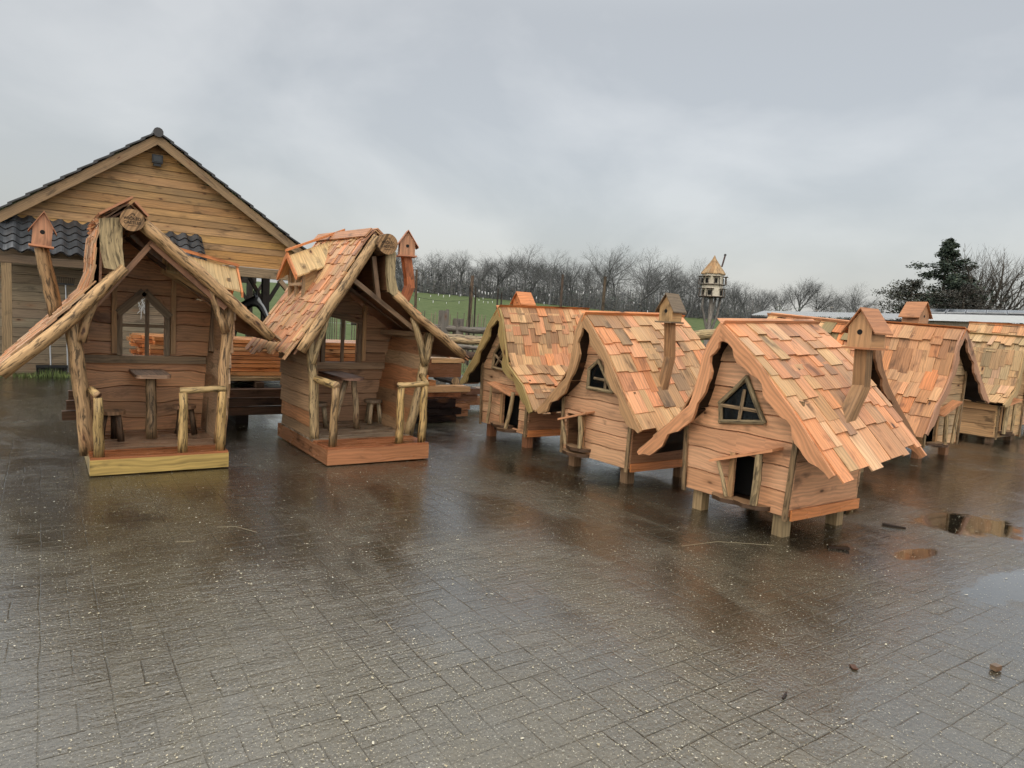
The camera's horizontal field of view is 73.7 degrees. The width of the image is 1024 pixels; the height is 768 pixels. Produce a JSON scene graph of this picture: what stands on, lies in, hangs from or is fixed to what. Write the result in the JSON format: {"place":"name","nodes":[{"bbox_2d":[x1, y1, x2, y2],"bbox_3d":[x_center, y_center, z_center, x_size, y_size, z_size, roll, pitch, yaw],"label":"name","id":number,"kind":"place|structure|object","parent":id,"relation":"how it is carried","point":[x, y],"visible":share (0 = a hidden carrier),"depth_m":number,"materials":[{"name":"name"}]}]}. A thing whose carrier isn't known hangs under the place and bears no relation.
{"place":"outdoors","nodes":[
{"label":"outdoors","id":0,"kind":"place"},
{"bbox_2d":[233,281,719,374],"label":"field","id":1,"kind":"structure","parent":0,"point":[455,304],"depth_m":73.41,"materials":[{"name":"green plant"}]},
{"bbox_2d":[235,290,267,335],"bbox_3d":[-6.988,-1.380,16.576,2.168,1.863,0.572,2,6,-13],"label":"horse","id":2,"kind":"object","parent":1,"relation":"on","point":[254,301],"visible":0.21,"depth_m":16.48},
{"bbox_2d":[326,309,485,370],"bbox_3d":[-1.928,-1.284,19.909,8.259,1.781,0.187,3,5,-4],"label":"paling fence","id":3,"kind":"object","parent":1,"relation":"on","point":[330,322],"visible":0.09,"depth_m":19.79,"materials":[{"name":"brown wood"}]},
{"bbox_2d":[395,251,424,287],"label":"bare tree","id":4,"kind":"object","parent":1,"relation":"on","point":[399,265],"visible":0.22,"depth_m":109.51,"materials":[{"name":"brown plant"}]},
{"bbox_2d":[414,269,417,308],"bbox_3d":[-3.219,-2.260,22.649,0.102,3.051,0.095,0,7,-35],"label":"light pole","id":5,"kind":"object","parent":1,"relation":"on","point":[416,282],"visible":0.41,"depth_m":22.53,"materials":[{"name":"brown wood"}]},
{"bbox_2d":[403,252,441,291],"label":"bare tree","id":6,"kind":"object","parent":1,"relation":"on","point":[419,269],"visible":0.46,"depth_m":120.51,"materials":[{"name":"grey plant"}]},
{"bbox_2d":[420,249,469,291],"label":"bare tree","id":7,"kind":"object","parent":1,"relation":"on","point":[440,272],"visible":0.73,"depth_m":112.65,"materials":[{"name":"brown plant"}]},
{"bbox_2d":[438,250,480,296],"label":"bare tree","id":8,"kind":"object","parent":1,"relation":"on","point":[464,267],"visible":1,"depth_m":104.68,"materials":[{"name":"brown plant"}]},
{"bbox_2d":[464,276,473,362],"bbox_3d":[-1.474,-2.198,23.370,0.222,3.004,0.141,0,7,-35],"label":"light pole","id":9,"kind":"object","parent":1,"relation":"on","point":[471,285],"visible":0.49,"depth_m":23.28,"materials":[{"name":"brown wood"}]},
{"bbox_2d":[462,258,503,285],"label":"bare tree","id":10,"kind":"object","parent":1,"relation":"on","point":[483,268],"visible":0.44,"depth_m":121.01,"materials":[{"name":"grey plant"}]},
{"bbox_2d":[468,250,526,298],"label":"bare tree","id":11,"kind":"object","parent":1,"relation":"on","point":[497,276],"visible":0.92,"depth_m":110.43,"materials":[{"name":"brown plant"}]},
{"bbox_2d":[481,256,522,290],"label":"bare tree","id":12,"kind":"object","parent":1,"relation":"on","point":[501,272],"visible":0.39,"depth_m":123.07,"materials":[{"name":"grey plant"}]},
{"bbox_2d":[488,242,567,291],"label":"bare tree","id":13,"kind":"object","parent":1,"relation":"on","point":[520,263],"visible":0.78,"depth_m":110.90,"materials":[{"name":"brown plant"}]},
{"bbox_2d":[512,256,551,293],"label":"bare tree","id":14,"kind":"object","parent":1,"relation":"on","point":[529,271],"visible":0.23,"depth_m":119.78,"materials":[{"name":"grey plant"}]},
{"bbox_2d":[519,250,587,304],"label":"bare tree","id":15,"kind":"object","parent":1,"relation":"on","point":[540,275],"visible":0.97,"depth_m":108.76,"materials":[{"name":"brown plant"}]},
{"bbox_2d":[548,257,590,306],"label":"bare tree","id":16,"kind":"object","parent":1,"relation":"on","point":[569,278],"visible":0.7,"depth_m":112.00,"materials":[{"name":"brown plant"}]},
{"bbox_2d":[567,262,602,291],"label":"bare tree","id":17,"kind":"object","parent":1,"relation":"on","point":[585,276],"visible":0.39,"depth_m":127.29,"materials":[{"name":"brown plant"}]},
{"bbox_2d":[601,276,606,310],"bbox_3d":[3.284,-2.253,25.053,0.159,3.362,0.128,0,7,-35],"label":"light pole","id":18,"kind":"object","parent":1,"relation":"on","point":[603,294],"visible":0.41,"depth_m":24.92,"materials":[{"name":"grey"}]},
{"bbox_2d":[571,242,642,309],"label":"bare tree","id":19,"kind":"object","parent":1,"relation":"on","point":[606,270],"visible":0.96,"depth_m":103.84,"materials":[{"name":"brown plant"}]},
{"bbox_2d":[589,255,641,301],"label":"bare tree","id":20,"kind":"object","parent":1,"relation":"on","point":[613,280],"visible":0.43,"depth_m":119.69,"materials":[{"name":"grey plant"}]},
{"bbox_2d":[395,254,853,318],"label":"wood","id":21,"kind":"object","parent":1,"relation":"on","point":[592,302],"visible":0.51,"depth_m":114.14,"materials":[{"name":"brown plant"}]},
{"bbox_2d":[632,266,665,301],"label":"bare tree","id":22,"kind":"object","parent":1,"relation":"on","point":[644,284],"visible":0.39,"depth_m":124.39,"materials":[{"name":"grey plant"}]},
{"bbox_2d":[612,245,687,311],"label":"bare tree","id":23,"kind":"object","parent":1,"relation":"on","point":[648,277],"visible":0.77,"depth_m":112.08,"materials":[{"name":"brown plant"}]},
{"bbox_2d":[642,257,700,299],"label":"bare tree","id":24,"kind":"object","parent":1,"relation":"on","point":[674,285],"visible":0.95,"depth_m":104.03,"materials":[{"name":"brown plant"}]},
{"bbox_2d":[671,257,727,317],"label":"bare tree","id":25,"kind":"object","parent":1,"relation":"on","point":[695,293],"visible":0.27,"depth_m":107.16,"materials":[{"name":"brown plant"}]},
{"bbox_2d":[698,254,728,346],"bbox_3d":[8.300,-3.029,28.592,1.173,4.848,1.162,0,7,-35],"label":"tower birdhouse","id":26,"kind":"object","parent":1,"relation":"on","point":[712,276],"visible":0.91,"depth_m":28.30,"materials":[{"name":"beige wood"}]},
{"bbox_2d":[700,281,746,319],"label":"bare tree","id":27,"kind":"object","parent":1,"relation":"on","point":[724,302],"visible":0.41,"depth_m":102.99,"materials":[{"name":"grey plant"}]},
{"bbox_2d":[723,281,759,317],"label":"bare tree","id":28,"kind":"object","parent":1,"relation":"on","point":[742,306],"visible":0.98,"depth_m":101.37,"materials":[{"name":"grey plant"}]},
{"bbox_2d":[748,288,782,310],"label":"bare tree","id":29,"kind":"object","parent":1,"relation":"on","point":[769,300],"visible":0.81,"depth_m":117.52,"materials":[{"name":"grey plant"}]},
{"bbox_2d":[768,289,793,310],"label":"bare tree","id":30,"kind":"object","parent":1,"relation":"on","point":[785,302],"visible":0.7,"depth_m":131.17,"materials":[{"name":"grey plant"}]},
{"bbox_2d":[778,279,831,311],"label":"bare tree","id":31,"kind":"object","parent":1,"relation":"on","point":[800,295],"visible":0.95,"depth_m":127.21,"materials":[{"name":"grey plant"}]},
{"bbox_2d":[802,282,852,311],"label":"bare tree","id":32,"kind":"object","parent":1,"relation":"on","point":[832,303],"visible":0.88,"depth_m":125.61,"materials":[{"name":"grey plant"}]},
{"bbox_2d":[832,281,885,317],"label":"bare tree","id":33,"kind":"object","parent":1,"relation":"on","point":[854,300],"visible":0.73,"depth_m":128.46,"materials":[{"name":"grey plant"}]},
{"bbox_2d":[840,278,951,319],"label":"holly tree","id":34,"kind":"object","parent":1,"relation":"on","point":[916,285],"visible":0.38,"depth_m":49.58,"materials":[{"name":"green plant"}]},
{"bbox_2d":[879,238,1022,323],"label":"conifer tree","id":35,"kind":"object","parent":1,"relation":"on","point":[948,252],"visible":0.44,"depth_m":49.90,"materials":[{"name":"green plant"}]},
{"bbox_2d":[894,282,1021,321],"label":"ivy tree","id":36,"kind":"object","parent":1,"relation":"on","point":[961,296],"visible":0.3,"depth_m":46.33,"materials":[{"name":"green plant"}]},
{"bbox_2d":[942,244,1023,322],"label":"bare tree","id":37,"kind":"object","parent":1,"relation":"on","point":[993,282],"visible":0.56,"depth_m":48.63,"materials":[{"name":"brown plant"}]},
{"bbox_2d":[0,373,1023,767],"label":"paved yard","id":38,"kind":"structure","parent":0,"point":[252,643],"depth_m":3.75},
{"bbox_2d":[0,369,70,377],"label":"weeds","id":39,"kind":"object","parent":38,"relation":"on","point":[50,373],"visible":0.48,"depth_m":12.89,"materials":[{"name":"green plant"}]},
{"bbox_2d":[36,345,67,373],"bbox_3d":[-8.982,-0.869,13.326,0.520,1.353,0.234,0,7,-35],"label":"push broom","id":40,"kind":"object","parent":38,"relation":"on","point":[57,368],"visible":0.66,"depth_m":13.30,"materials":[{"name":"black plastic"}]},
{"bbox_2d":[58,277,73,371],"bbox_3d":[-8.807,-1.170,13.483,0.279,1.863,0.186,0,7,-35],"label":"rake","id":41,"kind":"object","parent":38,"relation":"on","point":[63,283],"visible":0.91,"depth_m":13.46,"materials":[{"name":"metal"}]},
{"bbox_2d":[0,196,282,475],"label":"open playhouse","id":42,"kind":"object","parent":38,"relation":"on","point":[131,250],"visible":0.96,"depth_m":6.85,"materials":[{"name":"brown wood"}]},
{"bbox_2d":[103,409,125,441],"bbox_3d":[-3.950,0.413,6.761,0.250,0.306,0.242,4,5,9],"label":"stool","id":43,"kind":"object","parent":42,"relation":"on","point":[117,432],"visible":0.73,"depth_m":6.73,"materials":[{"name":"brown wood"}]},
{"bbox_2d":[115,289,172,355],"bbox_3d":[-3.933,-0.660,7.306,0.547,0.708,0.030,0,7,-35],"label":"window frame","id":44,"kind":"structure","parent":42,"relation":"in","point":[149,297],"depth_m":7.30,"materials":[{"name":"brown wood"}]},
{"bbox_2d":[129,369,170,438],"bbox_3d":[-3.773,0.206,7.106,0.320,0.666,0.680,0,7,-35],"label":"table","id":45,"kind":"object","parent":42,"relation":"on","point":[150,376],"visible":1,"depth_m":6.92,"materials":[{"name":"brown wood"}]},
{"bbox_2d":[172,404,196,435],"bbox_3d":[-3.484,0.384,7.246,0.242,0.325,0.250,3,5,-3],"label":"stool","id":46,"kind":"object","parent":42,"relation":"on","point":[191,407],"visible":0.59,"depth_m":7.27,"materials":[{"name":"brown wood"}]},
{"bbox_2d":[0,127,305,376],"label":"barn","id":47,"kind":"structure","parent":38,"relation":"on","point":[183,198],"depth_m":13.97,"materials":[{"name":"brown wood"}]},
{"bbox_2d":[152,154,162,166],"bbox_3d":[-7.344,-4.620,14.128,0.200,0.230,0.146,0,7,-35],"label":"floodlight","id":48,"kind":"object","parent":47,"relation":"attached to","point":[156,158],"visible":1,"depth_m":14.07,"materials":[{"name":"black plastic"}]},
{"bbox_2d":[228,406,247,423],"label":"support block","id":49,"kind":"structure","parent":38,"relation":"on","point":[239,419],"depth_m":9.14,"materials":[{"name":"brown wood"}]},
{"bbox_2d":[245,228,468,465],"bbox_3d":[-1.763,-0.573,8.153,2.291,2.571,2.180,0,7,-35],"label":"open playhouse","id":50,"kind":"object","parent":38,"relation":"on","point":[343,275],"visible":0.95,"depth_m":7.89,"materials":[{"name":"brown wood"}]},
{"bbox_2d":[319,401,328,427],"bbox_3d":[-2.285,0.368,8.067,0.241,0.305,0.234,1,6,-26],"label":"stool","id":51,"kind":"object","parent":50,"relation":"on","point":[322,404],"visible":0.38,"depth_m":8.07,"materials":[{"name":"brown wood"}]},
{"bbox_2d":[318,371,363,428],"bbox_3d":[-2.036,0.209,8.145,0.389,0.650,0.880,0,7,-35],"label":"table","id":52,"kind":"object","parent":50,"relation":"on","point":[345,377],"visible":0.86,"depth_m":7.97,"materials":[{"name":"brown wood"}]},
{"bbox_2d":[320,311,362,361],"bbox_3d":[-2.126,-0.602,8.534,0.535,0.659,0.030,0,7,-35],"label":"window frame","id":53,"kind":"structure","parent":50,"relation":"in","point":[344,317],"depth_m":8.54,"materials":[{"name":"brown wood"}]},
{"bbox_2d":[364,398,381,423],"bbox_3d":[-1.754,0.346,8.638,0.248,0.305,0.242,1,6,-26],"label":"stool","id":54,"kind":"object","parent":50,"relation":"on","point":[370,402],"visible":1,"depth_m":8.61,"materials":[{"name":"brown wood"}]},
{"bbox_2d":[416,415,455,422],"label":"beam","id":55,"kind":"structure","parent":38,"relation":"on","point":[439,418],"depth_m":10.18,"materials":[{"name":"brown wood"}]},
{"bbox_2d":[418,406,461,415],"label":"beam","id":56,"kind":"structure","parent":55,"relation":"on","point":[455,410],"depth_m":10.24,"materials":[{"name":"brown wood"}]},
{"bbox_2d":[62,406,281,419],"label":"beam","id":57,"kind":"structure","parent":56,"relation":"on","point":[232,411],"depth_m":8.74,"materials":[{"name":"brown wood"}]},
{"bbox_2d":[66,397,281,409],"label":"beam","id":58,"kind":"structure","parent":57,"relation":"on","point":[244,401],"depth_m":8.73,"materials":[{"name":"brown wood"}]},
{"bbox_2d":[68,388,280,399],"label":"beam","id":59,"kind":"structure","parent":58,"relation":"on","point":[261,392],"depth_m":8.69,"materials":[{"name":"brown wood"}]},
{"bbox_2d":[373,397,455,407],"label":"beam","id":60,"kind":"structure","parent":56,"relation":"on","point":[438,402],"depth_m":10.26,"materials":[{"name":"brown wood"}]},
{"bbox_2d":[436,310,448,384],"bbox_3d":[-1.465,-0.685,14.294,0.160,1.700,0.160,0,7,-35],"label":"post","id":61,"kind":"object","parent":38,"relation":"on","point":[443,320],"visible":0.36,"depth_m":14.18,"materials":[{"name":"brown wood"}]},
{"bbox_2d":[450,318,463,384],"bbox_3d":[-1.166,-0.601,14.389,0.160,1.550,0.160,0,7,-35],"label":"post","id":62,"kind":"object","parent":38,"relation":"on","point":[457,323],"visible":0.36,"depth_m":14.27,"materials":[{"name":"brown wood"}]},
{"bbox_2d":[351,322,485,333],"bbox_3d":[-1.546,-1.174,14.232,3.538,0.189,0.149,3,5,-10],"label":"log","id":63,"kind":"object","parent":62,"relation":"on","point":[463,329],"visible":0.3,"depth_m":14.27,"materials":[{"name":"brown wood"}]},
{"bbox_2d":[0,424,1023,767],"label":"wood chips","id":64,"kind":"object","parent":38,"relation":"on","point":[484,654],"visible":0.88,"depth_m":3.16,"materials":[{"name":"beige wood"}]},
{"bbox_2d":[751,310,901,321],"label":"metal shed","id":65,"kind":"structure","parent":38,"relation":"on","point":[843,314],"depth_m":29.07,"materials":[{"name":"white metal"}]},
{"bbox_2d":[0,0,1023,323],"label":"sky","id":66,"kind":"structure","parent":0,"point":[838,143],"materials":[{"name":"grey"}]},
{"bbox_2d":[459,291,589,447],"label":"shingled house","id":67,"kind":"structure","parent":0,"point":[517,367],"depth_m":8.87,"materials":[{"name":"brown wood"}]},
{"bbox_2d":[491,343,502,370],"bbox_3d":[-0.144,-0.380,8.920,0.045,0.427,0.396,0,7,-35],"label":"window","id":68,"kind":"structure","parent":67,"relation":"in","point":[497,354],"depth_m":8.98,"materials":[{"name":"brown wood"}]},
{"bbox_2d":[535,293,705,483],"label":"shingled house","id":69,"kind":"structure","parent":0,"point":[619,395],"depth_m":7.14,"materials":[{"name":"brown wood"}]},
{"bbox_2d":[586,359,613,393],"bbox_3d":[0.934,-0.088,7.162,0.045,0.349,0.437,0,7,-35],"label":"window","id":70,"kind":"structure","parent":69,"relation":"in","point":[596,379],"depth_m":7.21,"materials":[{"name":"brown wood"}]},
{"bbox_2d":[637,307,926,537],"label":"shingled house","id":71,"kind":"structure","parent":0,"point":[786,422],"depth_m":5.54,"materials":[{"name":"brown wood"}]},
{"bbox_2d":[718,375,766,424],"bbox_3d":[1.906,0.143,5.645,0.044,0.445,0.488,0,7,-35],"label":"window","id":72,"kind":"structure","parent":71,"relation":"in","point":[741,405],"depth_m":5.65,"materials":[{"name":"brown wood"}]},
{"bbox_2d":[767,312,915,471],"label":"shingled house","id":73,"kind":"structure","parent":0,"point":[833,328],"depth_m":8.05,"materials":[{"name":"brown wood"}]},
{"bbox_2d":[881,302,989,458],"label":"shingled house","id":74,"kind":"structure","parent":0,"point":[933,375],"depth_m":9.69,"materials":[{"name":"brown wood"}]},
{"bbox_2d":[928,309,1023,328],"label":"roof","id":75,"kind":"structure","parent":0,"point":[952,317],"depth_m":24.82,"materials":[{"name":"white paint"}]},
{"bbox_2d":[957,332,1023,442],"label":"shingled house","id":76,"kind":"structure","parent":0,"point":[1000,359],"depth_m":11.67,"materials":[{"name":"brown wood"}]},
{"bbox_2d":[968,321,1023,424],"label":"shingled house","id":77,"kind":"structure","parent":0,"point":[998,328],"depth_m":13.37,"materials":[{"name":"brown wood"}]},
{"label":"log","id":78,"kind":"object","parent":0,"visible":0},
{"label":"log","id":79,"kind":"object","parent":78,"relation":"on","visible":0},
{"bbox_2d":[694,329,714,340],"bbox_3d":[3.671,-0.951,13.701,1.776,0.475,0.224,2,5,-11],"label":"log","id":80,"kind":"object","parent":79,"relation":"on","point":[705,334],"visible":0.16,"depth_m":13.65,"materials":[{"name":"beige wood"}]},
{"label":"plank","id":81,"kind":"object","parent":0,"visible":0},
{"bbox_2d":[129,334,355,341],"bbox_3d":[-3.584,-0.635,9.796,3.318,0.042,0.232,0,7,-35],"label":"plank","id":82,"kind":"object","parent":81,"relation":"on","point":[135,335],"visible":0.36,"depth_m":8.95,"materials":[{"name":"brown wood"}]},
{"bbox_3d":[-1.963,0.289,10.967,0.160,0.330,1.200,0,7,-35],"label":"support block","id":83,"kind":"object","parent":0,"visible":0},
{"bbox_2d":[230,385,281,397],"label":"beam","id":84,"kind":"structure","parent":83,"relation":"on","point":[249,386],"depth_m":9.21,"materials":[{"name":"brown wood"}]},
{"bbox_2d":[242,381,263,387],"bbox_3d":[-3.730,-0.062,9.617,0.100,0.070,1.400,0,7,-35],"label":"bearer","id":85,"kind":"object","parent":84,"relation":"on","point":[257,384],"visible":0.43,"depth_m":9.07,"materials":[{"name":"brown wood"}]},
{"bbox_2d":[230,376,280,380],"bbox_3d":[-3.158,-0.079,9.394,3.550,0.045,0.235,0,7,-35],"label":"plank","id":86,"kind":"object","parent":85,"relation":"on","point":[254,378],"visible":0.07,"depth_m":9.10,"materials":[{"name":"brown wood"}]},
{"bbox_2d":[428,392,460,396],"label":"beam","id":87,"kind":"structure","parent":83,"relation":"on","point":[444,394],"depth_m":10.57,"materials":[{"name":"brown wood"}]},
{"bbox_2d":[428,384,469,391],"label":"beam","id":88,"kind":"structure","parent":87,"relation":"on","point":[451,388],"depth_m":10.62,"materials":[{"name":"brown wood"}]},
{"bbox_2d":[451,395,477,400],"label":"beam","id":89,"kind":"structure","parent":83,"relation":"on","point":[468,398],"depth_m":11.22,"materials":[{"name":"brown wood"}]},
{"bbox_2d":[463,395,482,404],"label":"beam","id":90,"kind":"structure","parent":83,"relation":"on","point":[477,402],"depth_m":11.89,"materials":[{"name":"brown wood"}]},
{"bbox_3d":[-1.357,0.121,11.851,2.000,0.110,0.300,0,7,-35],"label":"beam","id":91,"kind":"object","parent":90,"relation":"on","visible":0},
{"bbox_2d":[433,377,458,384],"bbox_3d":[-1.217,-0.101,12.529,0.154,0.158,0.910,1,6,-28],"label":"round pole","id":92,"kind":"object","parent":91,"relation":"on","point":[453,380],"visible":0.63,"depth_m":12.22,"materials":[{"name":"brown wood"}]},
{"bbox_3d":[-5.011,0.304,8.870,0.160,0.330,1.200,0,7,-35],"label":"support block","id":93,"kind":"object","parent":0,"visible":0},
{"bbox_2d":[230,382,279,384],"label":"beam","id":94,"kind":"structure","parent":93,"relation":"on","point":[265,383],"depth_m":9.58,"materials":[{"name":"brown wood"}]},
{"bbox_3d":[-2.231,-0.070,10.649,0.100,0.070,1.400,0,7,-35],"label":"bearer","id":95,"kind":"object","parent":94,"relation":"on","visible":0},
{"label":"plank","id":96,"kind":"object","parent":95,"relation":"on","visible":0},
{"bbox_2d":[230,371,280,375],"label":"plank","id":97,"kind":"object","parent":96,"relation":"on","point":[243,373],"visible":0.21,"depth_m":9.22,"materials":[{"name":"brown wood"}]},
{"bbox_2d":[231,367,279,371],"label":"plank","id":98,"kind":"object","parent":97,"relation":"on","point":[255,369],"depth_m":9.21,"materials":[{"name":"brown wood"}]},
{"bbox_2d":[231,363,279,367],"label":"plank","id":99,"kind":"object","parent":98,"relation":"on","point":[252,365],"depth_m":9.20,"materials":[{"name":"brown wood"}]},
{"bbox_2d":[231,359,354,363],"bbox_3d":[-3.269,-0.311,9.452,3.175,0.042,0.232,0,7,-35],"label":"plank","id":100,"kind":"object","parent":99,"relation":"on","point":[257,361],"visible":0.21,"depth_m":9.22,"materials":[{"name":"brown wood"}]},
{"bbox_2d":[149,353,354,360],"bbox_3d":[-3.240,-0.364,9.468,3.192,0.047,0.232,0,7,-35],"label":"plank","id":101,"kind":"object","parent":100,"relation":"on","point":[244,357],"visible":0.36,"depth_m":9.26,"materials":[{"name":"brown wood"}]},
{"bbox_2d":[149,349,354,356],"bbox_3d":[-3.249,-0.422,9.466,3.172,0.052,0.232,0,7,-35],"label":"plank","id":102,"kind":"object","parent":101,"relation":"on","point":[160,351],"visible":0.29,"depth_m":9.23,"materials":[{"name":"brown wood"}]},
{"bbox_2d":[149,344,385,353],"bbox_3d":[-3.241,-0.479,9.464,3.186,0.047,0.232,0,7,-35],"label":"plank","id":103,"kind":"object","parent":102,"relation":"on","point":[152,346],"visible":0.14,"depth_m":9.13,"materials":[{"name":"brown wood"}]},
{"bbox_2d":[153,340,354,349],"bbox_3d":[-3.167,-0.532,9.506,3.248,0.042,0.232,0,7,-35],"label":"plank","id":104,"kind":"object","parent":103,"relation":"on","point":[245,344],"visible":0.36,"depth_m":9.10,"materials":[{"name":"brown wood"}]},
{"bbox_2d":[152,336,355,345],"bbox_3d":[-3.155,-0.579,9.482,3.264,0.042,0.232,0,7,-35],"label":"plank","id":105,"kind":"object","parent":104,"relation":"on","point":[157,338],"visible":0.36,"depth_m":9.10,"materials":[{"name":"brown wood"}]},
{"bbox_2d":[427,363,461,376],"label":"beam","id":106,"kind":"structure","parent":96,"relation":"on","point":[444,369],"depth_m":11.09,"materials":[{"name":"brown wood"}]},
{"bbox_2d":[431,357,463,362],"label":"beam","id":107,"kind":"structure","parent":106,"relation":"on","point":[445,360],"depth_m":11.09,"materials":[{"name":"brown wood"}]},
{"bbox_3d":[-0.166,-0.261,13.292,0.160,1.200,0.160,0,7,-35],"label":"post","id":108,"kind":"object","parent":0,"visible":0},
{"bbox_2d":[431,351,474,359],"bbox_3d":[-1.109,-0.567,13.333,2.871,0.190,0.179,3,5,-5],"label":"log","id":109,"kind":"object","parent":108,"relation":"on","point":[471,355],"visible":0.03,"depth_m":13.29,"materials":[{"name":"brown wood"}]},
{"bbox_2d":[457,344,477,349],"bbox_3d":[-1.155,-0.729,13.404,3.044,0.119,0.111,3,5,-7],"label":"log","id":110,"kind":"object","parent":109,"relation":"on","point":[467,347],"visible":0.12,"depth_m":13.40,"materials":[{"name":"grey wood"}]},
{"bbox_2d":[450,337,480,344],"bbox_3d":[-0.990,-0.827,13.075,3.006,0.139,0.137,3,5,-5],"label":"log","id":111,"kind":"object","parent":110,"relation":"on","point":[465,341],"visible":0.14,"depth_m":13.04,"materials":[{"name":"beige wood"}]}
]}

